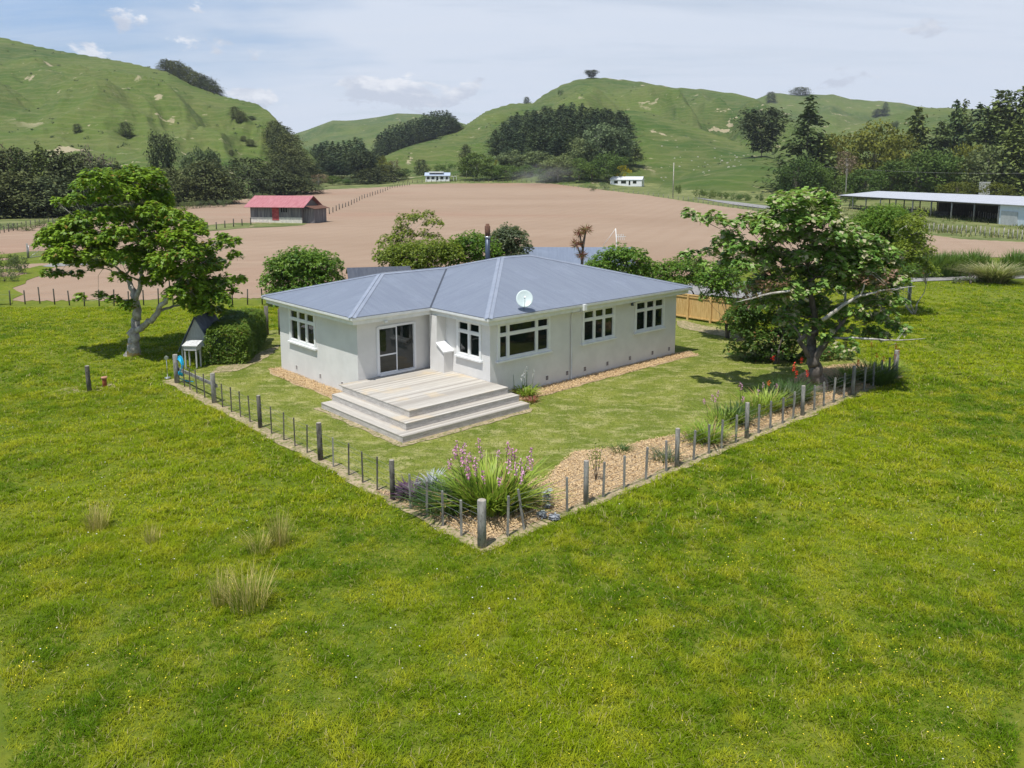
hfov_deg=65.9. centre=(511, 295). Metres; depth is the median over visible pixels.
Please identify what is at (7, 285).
rough grass
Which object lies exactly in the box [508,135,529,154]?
pine
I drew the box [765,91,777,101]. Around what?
cypress
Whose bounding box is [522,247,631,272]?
garage
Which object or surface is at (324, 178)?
brown tree
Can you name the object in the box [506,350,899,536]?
wire fence
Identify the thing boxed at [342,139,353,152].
pine
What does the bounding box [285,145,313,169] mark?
cypress
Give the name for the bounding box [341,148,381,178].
umbrella cypress
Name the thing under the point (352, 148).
pine
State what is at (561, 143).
pine
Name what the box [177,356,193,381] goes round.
garden hose
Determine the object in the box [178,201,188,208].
grey bush
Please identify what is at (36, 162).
fir
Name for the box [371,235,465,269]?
round bush
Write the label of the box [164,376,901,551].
dirt strip
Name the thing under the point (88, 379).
lone post
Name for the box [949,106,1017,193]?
fir
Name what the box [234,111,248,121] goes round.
cypress
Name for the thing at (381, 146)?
pine
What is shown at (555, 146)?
pine
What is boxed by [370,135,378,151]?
pine
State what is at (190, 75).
cypress
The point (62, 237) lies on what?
spreading tree
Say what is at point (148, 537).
rush tussock
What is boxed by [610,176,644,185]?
farmhouse
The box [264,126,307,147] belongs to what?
cypress
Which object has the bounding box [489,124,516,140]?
pine
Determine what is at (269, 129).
cypress
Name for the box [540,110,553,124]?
pine
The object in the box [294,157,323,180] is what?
cypress
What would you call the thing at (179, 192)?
cypress
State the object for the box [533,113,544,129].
pine
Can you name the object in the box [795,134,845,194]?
fir
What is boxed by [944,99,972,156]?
fir
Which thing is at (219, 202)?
grey bush
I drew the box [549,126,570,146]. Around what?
pine
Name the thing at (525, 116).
pine
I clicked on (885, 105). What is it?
pine
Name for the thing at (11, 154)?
cypress
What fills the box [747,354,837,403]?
poker plant
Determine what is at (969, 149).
yellow tree
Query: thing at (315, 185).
cypress
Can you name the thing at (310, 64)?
sky
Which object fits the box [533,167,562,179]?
leafy tree
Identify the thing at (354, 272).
garden shed
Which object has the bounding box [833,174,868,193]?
leafy tree
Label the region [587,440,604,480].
spindly shrub
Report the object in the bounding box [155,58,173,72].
cypress
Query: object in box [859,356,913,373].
border clump
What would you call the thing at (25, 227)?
grey bush
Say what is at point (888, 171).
leafy tree
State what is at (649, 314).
window
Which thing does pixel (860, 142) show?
yellow tree
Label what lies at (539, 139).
pine
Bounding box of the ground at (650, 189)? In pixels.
[0,175,1023,767]
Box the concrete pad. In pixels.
[687,281,761,298]
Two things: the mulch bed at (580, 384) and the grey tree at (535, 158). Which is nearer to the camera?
the mulch bed at (580, 384)
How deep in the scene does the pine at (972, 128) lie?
344.72 m
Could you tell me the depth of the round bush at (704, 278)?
44.95 m
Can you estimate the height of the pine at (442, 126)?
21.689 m
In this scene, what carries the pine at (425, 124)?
on the hills
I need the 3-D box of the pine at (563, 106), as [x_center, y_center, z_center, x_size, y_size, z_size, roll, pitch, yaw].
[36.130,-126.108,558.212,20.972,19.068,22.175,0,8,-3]
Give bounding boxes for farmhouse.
[424,172,456,181]
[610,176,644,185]
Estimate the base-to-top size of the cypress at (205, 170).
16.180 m
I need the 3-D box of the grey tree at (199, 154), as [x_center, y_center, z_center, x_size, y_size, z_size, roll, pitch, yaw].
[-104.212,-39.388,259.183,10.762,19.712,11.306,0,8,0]
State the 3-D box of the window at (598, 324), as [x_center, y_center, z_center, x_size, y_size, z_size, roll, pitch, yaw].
[4.103,1.360,37.261,2.467,1.675,0.210,-8,11,-42]
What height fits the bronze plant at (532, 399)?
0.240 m
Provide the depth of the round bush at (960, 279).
69.59 m
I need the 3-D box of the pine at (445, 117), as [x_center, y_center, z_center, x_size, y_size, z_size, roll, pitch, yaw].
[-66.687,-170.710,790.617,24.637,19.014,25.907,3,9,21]
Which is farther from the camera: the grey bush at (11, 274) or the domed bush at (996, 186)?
the domed bush at (996, 186)
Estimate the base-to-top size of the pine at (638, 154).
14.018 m
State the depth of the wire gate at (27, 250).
91.32 m
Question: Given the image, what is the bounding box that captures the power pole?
[672,165,673,197]
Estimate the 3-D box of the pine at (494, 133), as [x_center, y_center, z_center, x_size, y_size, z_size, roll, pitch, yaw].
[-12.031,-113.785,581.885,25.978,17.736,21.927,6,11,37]
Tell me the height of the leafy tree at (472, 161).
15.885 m
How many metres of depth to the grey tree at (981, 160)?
277.29 m
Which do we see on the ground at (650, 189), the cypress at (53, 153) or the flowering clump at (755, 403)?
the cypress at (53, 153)
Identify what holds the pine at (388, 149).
on the hills
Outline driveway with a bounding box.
[911,275,1023,281]
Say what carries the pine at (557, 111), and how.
on the hills
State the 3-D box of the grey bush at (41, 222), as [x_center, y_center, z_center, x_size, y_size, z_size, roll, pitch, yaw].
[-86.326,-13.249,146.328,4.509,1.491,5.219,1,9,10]
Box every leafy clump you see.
[386,464,502,523]
[493,479,574,514]
[602,441,640,453]
[641,442,688,463]
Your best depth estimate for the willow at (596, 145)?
411.49 m
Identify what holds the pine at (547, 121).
on the hills
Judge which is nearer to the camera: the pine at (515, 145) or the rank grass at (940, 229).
the rank grass at (940, 229)
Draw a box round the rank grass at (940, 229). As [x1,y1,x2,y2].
[776,206,1023,238]
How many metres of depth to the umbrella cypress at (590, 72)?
998.90 m
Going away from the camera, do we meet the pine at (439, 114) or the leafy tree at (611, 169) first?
the leafy tree at (611, 169)
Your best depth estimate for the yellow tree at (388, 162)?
492.53 m
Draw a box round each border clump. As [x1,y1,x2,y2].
[670,414,747,443]
[705,394,767,425]
[736,384,799,412]
[749,384,820,407]
[824,371,871,389]
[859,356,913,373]
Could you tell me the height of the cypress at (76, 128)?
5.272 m
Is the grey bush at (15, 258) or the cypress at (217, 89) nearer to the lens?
the grey bush at (15, 258)
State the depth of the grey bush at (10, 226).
138.87 m
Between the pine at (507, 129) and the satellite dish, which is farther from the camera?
the pine at (507, 129)
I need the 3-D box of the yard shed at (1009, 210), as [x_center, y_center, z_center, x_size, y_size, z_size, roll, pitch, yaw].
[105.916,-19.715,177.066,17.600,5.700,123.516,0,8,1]
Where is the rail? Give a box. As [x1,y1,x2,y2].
[179,368,217,387]
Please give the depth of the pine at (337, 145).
557.14 m
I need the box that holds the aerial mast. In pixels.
[604,228,625,246]
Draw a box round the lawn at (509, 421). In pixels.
[170,318,868,491]
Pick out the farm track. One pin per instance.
(60, 264)
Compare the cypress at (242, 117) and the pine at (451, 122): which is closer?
the cypress at (242, 117)
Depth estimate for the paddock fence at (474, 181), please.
413.42 m
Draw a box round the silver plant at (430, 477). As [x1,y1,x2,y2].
[414,466,454,489]
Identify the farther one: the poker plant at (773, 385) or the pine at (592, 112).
the pine at (592, 112)
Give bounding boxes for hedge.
[202,307,267,364]
[651,256,748,296]
[904,249,995,277]
[996,247,1023,274]
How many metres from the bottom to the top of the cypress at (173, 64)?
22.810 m
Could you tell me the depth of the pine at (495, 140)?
520.55 m
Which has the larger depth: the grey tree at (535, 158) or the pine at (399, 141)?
the pine at (399, 141)
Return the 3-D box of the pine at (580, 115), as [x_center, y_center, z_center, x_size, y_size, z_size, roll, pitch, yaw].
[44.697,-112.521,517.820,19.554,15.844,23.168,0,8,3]
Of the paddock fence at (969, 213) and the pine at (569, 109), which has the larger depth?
the pine at (569, 109)
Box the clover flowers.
[30,387,994,758]
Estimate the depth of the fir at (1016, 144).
274.17 m
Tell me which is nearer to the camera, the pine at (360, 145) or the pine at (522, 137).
the pine at (522, 137)
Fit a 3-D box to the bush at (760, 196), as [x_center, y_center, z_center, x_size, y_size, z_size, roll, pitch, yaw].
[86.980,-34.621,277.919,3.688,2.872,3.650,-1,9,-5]
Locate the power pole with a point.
(673, 181)
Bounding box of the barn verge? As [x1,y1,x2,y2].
[172,223,306,231]
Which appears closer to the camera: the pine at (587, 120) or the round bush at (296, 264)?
the round bush at (296, 264)
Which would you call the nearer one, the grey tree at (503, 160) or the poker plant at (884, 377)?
the poker plant at (884, 377)
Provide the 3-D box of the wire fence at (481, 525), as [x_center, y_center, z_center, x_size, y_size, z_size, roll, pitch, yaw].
[-7.977,4.545,27.784,0.240,1.424,21.884,-8,11,-41]
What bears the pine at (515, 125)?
on the hills
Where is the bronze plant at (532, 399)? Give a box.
[520,394,542,403]
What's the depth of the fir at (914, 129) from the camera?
343.54 m
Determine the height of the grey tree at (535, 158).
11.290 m
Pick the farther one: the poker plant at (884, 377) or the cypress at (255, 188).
the cypress at (255, 188)
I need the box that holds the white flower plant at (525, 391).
[509,366,543,396]
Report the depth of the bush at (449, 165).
492.82 m
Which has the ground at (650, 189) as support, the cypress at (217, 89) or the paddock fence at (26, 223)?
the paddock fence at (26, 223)
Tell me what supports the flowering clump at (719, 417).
on the mulch bed at (573, 491)
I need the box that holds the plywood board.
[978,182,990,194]
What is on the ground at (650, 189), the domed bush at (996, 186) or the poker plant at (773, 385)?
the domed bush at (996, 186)
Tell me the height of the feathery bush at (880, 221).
7.608 m
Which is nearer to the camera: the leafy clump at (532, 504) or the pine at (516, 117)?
the leafy clump at (532, 504)
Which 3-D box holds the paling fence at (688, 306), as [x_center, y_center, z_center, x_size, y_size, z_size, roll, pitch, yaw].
[11.539,0.743,51.666,0.230,1.700,7.020,-8,11,-42]
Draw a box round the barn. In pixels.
[244,195,328,222]
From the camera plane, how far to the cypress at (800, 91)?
1642.15 m
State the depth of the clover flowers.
17.84 m
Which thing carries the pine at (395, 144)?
on the hills
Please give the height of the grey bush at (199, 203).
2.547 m
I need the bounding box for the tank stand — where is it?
[182,340,202,368]
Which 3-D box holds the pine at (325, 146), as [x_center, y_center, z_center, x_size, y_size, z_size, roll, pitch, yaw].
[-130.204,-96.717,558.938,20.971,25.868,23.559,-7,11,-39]
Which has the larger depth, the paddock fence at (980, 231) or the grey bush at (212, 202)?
the grey bush at (212, 202)
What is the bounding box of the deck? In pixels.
[321,367,529,442]
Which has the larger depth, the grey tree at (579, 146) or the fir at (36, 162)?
the grey tree at (579, 146)
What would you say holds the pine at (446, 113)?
on the hills
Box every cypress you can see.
[0,148,59,211]
[0,149,22,203]
[0,171,71,218]
[0,182,41,218]
[1,176,101,218]
[4,145,101,211]
[34,153,117,190]
[37,185,132,216]
[64,160,143,206]
[72,124,83,131]
[88,200,143,211]
[114,121,135,136]
[143,129,179,188]
[144,165,192,202]
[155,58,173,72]
[157,60,176,76]
[160,175,235,205]
[165,159,246,204]
[167,60,185,79]
[167,63,188,80]
[177,66,195,83]
[180,71,200,85]
[190,73,207,87]
[190,76,218,90]
[202,79,225,93]
[202,175,249,203]
[208,85,226,96]
[223,157,282,197]
[226,106,242,118]
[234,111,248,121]
[242,168,300,195]
[244,139,257,145]
[255,119,285,140]
[258,155,296,180]
[261,135,288,158]
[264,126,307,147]
[264,172,316,195]
[266,144,315,176]
[269,165,310,180]
[272,132,313,157]
[274,156,316,178]
[274,176,326,193]
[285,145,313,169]
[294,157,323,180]
[306,168,334,180]
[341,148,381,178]
[348,168,389,184]
[370,164,409,181]
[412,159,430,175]
[457,144,473,176]
[523,96,530,103]
[584,69,597,77]
[732,107,796,156]
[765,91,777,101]
[788,86,813,94]
[871,109,888,115]
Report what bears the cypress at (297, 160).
on the hills
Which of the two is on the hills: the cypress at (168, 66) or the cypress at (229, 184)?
the cypress at (168, 66)
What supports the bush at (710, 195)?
on the ground at (650, 189)
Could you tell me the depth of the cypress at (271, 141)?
440.24 m
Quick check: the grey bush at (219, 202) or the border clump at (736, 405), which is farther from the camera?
the grey bush at (219, 202)
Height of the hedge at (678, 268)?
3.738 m
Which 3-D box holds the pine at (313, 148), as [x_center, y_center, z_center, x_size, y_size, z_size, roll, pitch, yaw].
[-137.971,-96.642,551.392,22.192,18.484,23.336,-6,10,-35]
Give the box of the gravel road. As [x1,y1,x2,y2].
[700,198,787,209]
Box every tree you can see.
[0,143,27,192]
[30,164,248,356]
[74,144,117,170]
[179,145,209,194]
[205,147,229,202]
[310,173,328,183]
[325,176,339,184]
[337,179,350,183]
[342,177,359,182]
[374,209,443,263]
[375,155,388,176]
[379,161,392,175]
[389,160,400,174]
[392,168,411,178]
[456,152,496,178]
[480,166,502,179]
[490,163,521,179]
[493,149,526,168]
[513,164,537,175]
[516,150,559,166]
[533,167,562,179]
[536,153,576,178]
[566,157,590,179]
[567,136,598,165]
[570,224,593,264]
[582,164,604,179]
[589,150,627,180]
[675,186,925,392]
[751,271,805,364]
[771,154,822,195]
[799,158,835,192]
[819,131,855,188]
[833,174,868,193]
[834,150,862,200]
[839,168,888,198]
[840,118,909,180]
[870,159,915,191]
[880,131,920,190]
[885,146,958,192]
[889,208,942,314]
[891,120,899,126]
[918,150,970,192]
[947,142,990,191]
[957,143,1023,193]
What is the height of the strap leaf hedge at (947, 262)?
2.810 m
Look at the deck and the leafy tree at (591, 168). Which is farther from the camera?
the leafy tree at (591, 168)
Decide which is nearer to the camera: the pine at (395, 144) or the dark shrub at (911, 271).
the dark shrub at (911, 271)
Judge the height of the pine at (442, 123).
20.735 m
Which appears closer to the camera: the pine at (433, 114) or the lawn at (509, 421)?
the lawn at (509, 421)
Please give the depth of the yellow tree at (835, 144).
341.56 m
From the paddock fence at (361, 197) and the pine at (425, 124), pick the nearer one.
the paddock fence at (361, 197)
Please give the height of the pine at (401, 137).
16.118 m
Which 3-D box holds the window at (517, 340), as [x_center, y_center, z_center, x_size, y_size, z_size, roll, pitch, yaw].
[0.542,1.839,34.046,3.267,1.675,0.210,-8,11,-42]
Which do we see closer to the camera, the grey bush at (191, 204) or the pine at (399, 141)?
the grey bush at (191, 204)
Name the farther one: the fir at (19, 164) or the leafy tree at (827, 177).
the leafy tree at (827, 177)
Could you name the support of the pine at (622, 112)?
on the hills
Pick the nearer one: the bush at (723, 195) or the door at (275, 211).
the door at (275, 211)
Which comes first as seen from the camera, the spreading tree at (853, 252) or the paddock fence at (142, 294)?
the spreading tree at (853, 252)
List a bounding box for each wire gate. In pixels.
[26,243,49,257]
[886,282,911,300]
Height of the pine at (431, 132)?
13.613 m
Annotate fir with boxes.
[1,146,31,214]
[25,143,61,214]
[55,151,74,204]
[751,95,846,194]
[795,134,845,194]
[893,107,935,190]
[917,120,963,191]
[937,99,967,176]
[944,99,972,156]
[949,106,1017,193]
[958,89,1023,166]
[969,123,1023,195]
[1000,86,1023,184]
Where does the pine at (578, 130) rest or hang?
on the hills
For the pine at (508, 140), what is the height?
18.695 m
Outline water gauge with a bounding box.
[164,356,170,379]
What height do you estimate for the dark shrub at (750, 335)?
5.185 m
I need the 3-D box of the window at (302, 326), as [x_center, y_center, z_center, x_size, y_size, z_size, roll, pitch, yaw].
[-9.675,1.488,36.404,0.210,1.675,2.650,-8,11,-42]
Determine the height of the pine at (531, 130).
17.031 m
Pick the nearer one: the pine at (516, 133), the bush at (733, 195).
the bush at (733, 195)
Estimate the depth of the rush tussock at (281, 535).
19.95 m
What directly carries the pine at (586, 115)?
on the hills
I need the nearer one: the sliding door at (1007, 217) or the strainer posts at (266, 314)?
the strainer posts at (266, 314)
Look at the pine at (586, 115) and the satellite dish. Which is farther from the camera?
the pine at (586, 115)
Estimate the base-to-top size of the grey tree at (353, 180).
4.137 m
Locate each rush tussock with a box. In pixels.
[73,499,114,532]
[141,522,162,544]
[201,565,236,607]
[208,558,282,617]
[225,519,284,556]
[262,507,298,547]
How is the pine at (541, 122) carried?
on the hills
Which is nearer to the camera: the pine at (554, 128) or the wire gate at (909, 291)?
the wire gate at (909, 291)
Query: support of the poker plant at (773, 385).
on the mulch bed at (573, 491)
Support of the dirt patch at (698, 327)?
on the lawn at (509, 421)
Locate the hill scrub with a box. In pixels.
[0,43,984,183]
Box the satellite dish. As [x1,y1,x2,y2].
[516,290,532,308]
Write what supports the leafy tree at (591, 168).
on the hills
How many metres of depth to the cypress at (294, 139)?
439.04 m
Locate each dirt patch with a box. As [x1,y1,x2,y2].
[44,383,115,395]
[212,345,278,372]
[313,407,531,446]
[677,321,742,340]
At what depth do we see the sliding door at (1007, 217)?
154.39 m
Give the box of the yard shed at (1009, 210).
[838,191,1023,225]
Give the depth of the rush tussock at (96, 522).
20.88 m
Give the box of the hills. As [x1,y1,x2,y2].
[0,38,1021,196]
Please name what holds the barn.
on the ploughed field
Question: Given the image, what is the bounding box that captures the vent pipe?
[101,376,106,387]
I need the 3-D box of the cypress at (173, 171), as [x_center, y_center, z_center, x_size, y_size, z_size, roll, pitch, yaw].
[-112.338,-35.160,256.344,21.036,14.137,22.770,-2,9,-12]
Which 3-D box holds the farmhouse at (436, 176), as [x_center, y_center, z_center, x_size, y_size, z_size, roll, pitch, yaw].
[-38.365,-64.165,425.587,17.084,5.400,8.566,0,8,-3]
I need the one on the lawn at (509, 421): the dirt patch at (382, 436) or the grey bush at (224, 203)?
the dirt patch at (382, 436)
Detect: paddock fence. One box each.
[3,217,57,232]
[9,287,262,305]
[207,217,250,228]
[329,182,409,213]
[393,179,550,183]
[568,184,763,208]
[901,206,997,218]
[919,224,1022,239]
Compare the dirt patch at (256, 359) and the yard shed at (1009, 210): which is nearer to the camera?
the dirt patch at (256, 359)
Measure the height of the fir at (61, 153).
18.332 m
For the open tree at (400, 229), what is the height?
6.948 m
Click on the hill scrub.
(307, 153)
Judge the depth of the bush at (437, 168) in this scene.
492.04 m
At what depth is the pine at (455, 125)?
800.37 m
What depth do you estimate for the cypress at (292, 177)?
316.64 m
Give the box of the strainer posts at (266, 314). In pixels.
[264,306,279,334]
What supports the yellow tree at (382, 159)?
on the ground at (650, 189)
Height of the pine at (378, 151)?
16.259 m
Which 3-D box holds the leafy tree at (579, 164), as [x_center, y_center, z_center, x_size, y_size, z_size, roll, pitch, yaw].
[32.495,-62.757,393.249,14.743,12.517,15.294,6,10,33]
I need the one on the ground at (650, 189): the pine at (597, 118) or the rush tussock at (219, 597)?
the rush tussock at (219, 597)
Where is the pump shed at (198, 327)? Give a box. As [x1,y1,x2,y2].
[178,312,227,360]
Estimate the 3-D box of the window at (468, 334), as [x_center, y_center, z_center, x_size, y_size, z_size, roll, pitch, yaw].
[-1.846,1.885,33.738,0.210,1.675,1.790,-8,11,-42]
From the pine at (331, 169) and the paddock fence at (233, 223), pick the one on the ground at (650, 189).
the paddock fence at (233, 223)
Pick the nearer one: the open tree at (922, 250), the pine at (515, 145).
the open tree at (922, 250)
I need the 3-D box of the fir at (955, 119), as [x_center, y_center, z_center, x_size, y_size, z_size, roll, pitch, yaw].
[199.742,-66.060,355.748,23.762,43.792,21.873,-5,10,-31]
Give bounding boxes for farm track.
[45,263,119,266]
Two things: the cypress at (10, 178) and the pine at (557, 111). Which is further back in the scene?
the pine at (557, 111)
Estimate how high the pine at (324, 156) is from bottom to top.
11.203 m
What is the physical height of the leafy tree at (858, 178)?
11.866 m
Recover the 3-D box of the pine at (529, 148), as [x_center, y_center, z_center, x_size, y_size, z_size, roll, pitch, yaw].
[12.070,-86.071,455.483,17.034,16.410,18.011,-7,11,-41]
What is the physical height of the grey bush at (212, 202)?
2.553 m
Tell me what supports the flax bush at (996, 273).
on the ground at (650, 189)
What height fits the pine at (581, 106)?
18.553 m
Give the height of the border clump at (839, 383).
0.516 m
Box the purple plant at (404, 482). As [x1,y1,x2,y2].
[382,472,439,500]
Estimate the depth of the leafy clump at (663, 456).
26.07 m
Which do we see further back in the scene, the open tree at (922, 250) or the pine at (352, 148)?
the pine at (352, 148)
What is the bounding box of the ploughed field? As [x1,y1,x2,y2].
[0,183,1023,301]
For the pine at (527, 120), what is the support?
on the hills
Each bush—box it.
[0,223,18,229]
[0,251,18,268]
[0,268,20,281]
[6,254,29,272]
[13,223,35,230]
[33,220,54,227]
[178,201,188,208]
[189,201,198,208]
[196,201,208,207]
[204,200,214,206]
[210,199,222,206]
[221,199,231,206]
[256,244,345,306]
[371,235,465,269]
[429,163,443,171]
[438,229,504,266]
[441,163,454,171]
[483,221,533,256]
[584,242,659,278]
[614,165,631,176]
[674,185,681,193]
[692,188,705,196]
[693,262,757,338]
[702,189,715,197]
[713,190,728,198]
[729,192,744,199]
[737,193,751,200]
[754,194,763,200]
[842,190,857,205]
[847,202,926,301]
[935,181,981,194]
[943,259,1023,283]
[951,273,983,283]
[976,181,1014,195]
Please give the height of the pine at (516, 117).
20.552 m
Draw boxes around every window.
[287,309,316,350]
[454,319,482,362]
[496,316,552,363]
[581,305,616,345]
[633,297,666,334]
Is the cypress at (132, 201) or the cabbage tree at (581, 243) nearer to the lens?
the cabbage tree at (581, 243)
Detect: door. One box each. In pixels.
[272,208,278,219]
[376,321,416,376]
[1000,211,1017,225]
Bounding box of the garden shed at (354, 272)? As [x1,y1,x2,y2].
[346,266,410,278]
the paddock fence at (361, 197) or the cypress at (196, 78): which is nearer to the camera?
the paddock fence at (361, 197)
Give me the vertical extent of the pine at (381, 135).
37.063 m
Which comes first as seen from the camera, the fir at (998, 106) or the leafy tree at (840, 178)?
the leafy tree at (840, 178)
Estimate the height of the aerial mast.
2.927 m
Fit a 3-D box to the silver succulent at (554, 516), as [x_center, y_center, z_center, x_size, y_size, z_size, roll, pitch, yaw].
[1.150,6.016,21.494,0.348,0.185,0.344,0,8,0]
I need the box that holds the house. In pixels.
[261,224,692,392]
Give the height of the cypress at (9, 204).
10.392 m
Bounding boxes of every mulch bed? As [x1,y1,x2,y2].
[270,368,339,398]
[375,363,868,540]
[519,352,698,399]
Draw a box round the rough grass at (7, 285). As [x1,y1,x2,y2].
[0,251,140,303]
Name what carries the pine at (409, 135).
on the hills
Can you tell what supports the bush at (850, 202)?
on the ground at (650, 189)
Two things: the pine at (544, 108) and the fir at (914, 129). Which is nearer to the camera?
the fir at (914, 129)
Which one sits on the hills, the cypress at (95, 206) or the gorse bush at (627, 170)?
the gorse bush at (627, 170)
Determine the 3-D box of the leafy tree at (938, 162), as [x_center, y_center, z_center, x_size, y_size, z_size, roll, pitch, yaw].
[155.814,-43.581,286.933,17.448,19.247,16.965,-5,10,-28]
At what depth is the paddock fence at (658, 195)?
301.73 m
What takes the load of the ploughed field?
on the ground at (650, 189)
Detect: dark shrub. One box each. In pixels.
[721,281,854,363]
[851,263,925,322]
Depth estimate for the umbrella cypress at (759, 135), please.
424.06 m
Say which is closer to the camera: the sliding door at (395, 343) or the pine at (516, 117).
the sliding door at (395, 343)
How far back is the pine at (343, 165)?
478.33 m
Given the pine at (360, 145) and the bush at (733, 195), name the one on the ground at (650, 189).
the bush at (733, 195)
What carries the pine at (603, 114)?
on the hills
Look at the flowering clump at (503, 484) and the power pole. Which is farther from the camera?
the power pole
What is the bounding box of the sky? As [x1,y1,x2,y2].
[0,0,1023,133]
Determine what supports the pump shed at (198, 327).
on the ground at (650, 189)
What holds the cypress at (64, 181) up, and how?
on the ground at (650, 189)
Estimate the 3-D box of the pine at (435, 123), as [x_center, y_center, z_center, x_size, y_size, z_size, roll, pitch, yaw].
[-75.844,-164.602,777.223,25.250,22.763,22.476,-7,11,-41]
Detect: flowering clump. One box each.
[423,438,561,517]
[691,391,761,429]
[717,383,789,417]
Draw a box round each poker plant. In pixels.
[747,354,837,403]
[754,378,802,395]
[826,360,878,380]
[841,342,915,386]
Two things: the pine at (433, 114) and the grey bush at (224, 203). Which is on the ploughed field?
the grey bush at (224, 203)
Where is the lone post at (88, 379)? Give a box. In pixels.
[85,365,91,392]
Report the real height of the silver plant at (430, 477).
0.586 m
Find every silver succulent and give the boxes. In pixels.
[536,510,547,519]
[542,488,551,507]
[548,512,559,520]
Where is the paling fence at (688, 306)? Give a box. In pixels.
[676,294,734,323]
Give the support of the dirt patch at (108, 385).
on the ground at (650, 189)
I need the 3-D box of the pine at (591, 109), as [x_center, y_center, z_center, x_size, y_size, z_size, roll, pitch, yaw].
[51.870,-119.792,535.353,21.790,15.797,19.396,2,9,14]
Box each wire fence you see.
[172,354,486,548]
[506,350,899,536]
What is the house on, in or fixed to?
on the lawn at (509, 421)
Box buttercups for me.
[1,384,1019,767]
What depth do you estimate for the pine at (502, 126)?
637.80 m
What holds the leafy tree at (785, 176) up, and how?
on the ground at (650, 189)
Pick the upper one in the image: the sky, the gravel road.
the sky
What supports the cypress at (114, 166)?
on the ground at (650, 189)
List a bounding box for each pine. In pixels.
[308,164,329,176]
[310,144,318,162]
[312,142,330,159]
[314,153,332,165]
[316,141,331,154]
[321,161,343,173]
[323,141,340,155]
[328,161,349,175]
[332,140,348,175]
[333,142,343,154]
[333,161,354,175]
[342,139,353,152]
[345,137,364,151]
[350,138,376,161]
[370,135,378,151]
[372,144,390,157]
[373,132,383,149]
[374,147,385,160]
[378,140,394,155]
[382,125,394,138]
[383,137,399,151]
[384,136,408,150]
[391,136,404,149]
[393,133,412,146]
[403,135,412,145]
[404,133,418,143]
[410,131,422,142]
[416,129,431,138]
[417,113,426,139]
[421,119,434,137]
[426,126,439,137]
[428,111,442,134]
[428,117,441,137]
[433,110,448,133]
[434,116,450,136]
[435,116,449,132]
[441,115,453,129]
[443,110,457,132]
[444,115,458,128]
[448,118,461,129]
[481,129,499,147]
[482,137,503,156]
[487,133,508,154]
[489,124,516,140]
[494,125,512,143]
[496,121,514,137]
[498,133,523,154]
[499,120,521,137]
[502,116,518,132]
[502,134,526,155]
[508,112,524,128]
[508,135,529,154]
[512,127,528,145]
[514,118,531,132]
[515,125,529,148]
[519,110,531,126]
[520,126,538,146]
[521,110,539,128]
[523,133,545,151]
[526,118,546,138]
[527,116,539,134]
[530,136,547,154]
[532,135,557,155]
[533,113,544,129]
[534,106,552,124]
[537,115,558,136]
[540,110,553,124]
[542,107,556,116]
[544,123,562,144]
[544,136,569,157]
[546,105,565,120]
[547,134,567,156]
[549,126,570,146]
[554,103,570,117]
[557,110,576,127]
[559,136,575,156]
[561,132,581,153]
[563,102,578,114]
[568,103,590,117]
[570,112,590,127]
[571,127,582,137]
[573,119,587,132]
[576,112,593,127]
[576,118,594,131]
[578,107,596,120]
[583,110,601,129]
[590,114,604,130]
[592,109,613,125]
[602,109,613,120]
[604,113,620,125]
[606,118,622,127]
[608,110,630,128]
[612,119,627,131]
[616,110,633,127]
[620,114,643,133]
[621,142,646,162]
[880,102,889,112]
[943,102,994,156]
[972,90,1023,140]
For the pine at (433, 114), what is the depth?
796.21 m
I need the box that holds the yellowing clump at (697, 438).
[664,418,734,446]
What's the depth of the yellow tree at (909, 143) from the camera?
327.18 m
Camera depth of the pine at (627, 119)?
508.74 m
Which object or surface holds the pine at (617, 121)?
on the hills
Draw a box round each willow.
[576,122,619,162]
[596,126,637,162]
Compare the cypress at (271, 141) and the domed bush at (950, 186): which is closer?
the domed bush at (950, 186)
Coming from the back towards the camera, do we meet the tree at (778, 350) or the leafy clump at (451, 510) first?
the tree at (778, 350)
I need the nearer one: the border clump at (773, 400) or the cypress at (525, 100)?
the border clump at (773, 400)
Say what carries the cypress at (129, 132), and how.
on the hills
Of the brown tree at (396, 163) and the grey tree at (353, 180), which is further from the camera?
the brown tree at (396, 163)
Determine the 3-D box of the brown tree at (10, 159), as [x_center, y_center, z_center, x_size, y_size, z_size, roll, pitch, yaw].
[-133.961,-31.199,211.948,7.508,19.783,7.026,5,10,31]
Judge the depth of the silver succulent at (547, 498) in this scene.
22.11 m

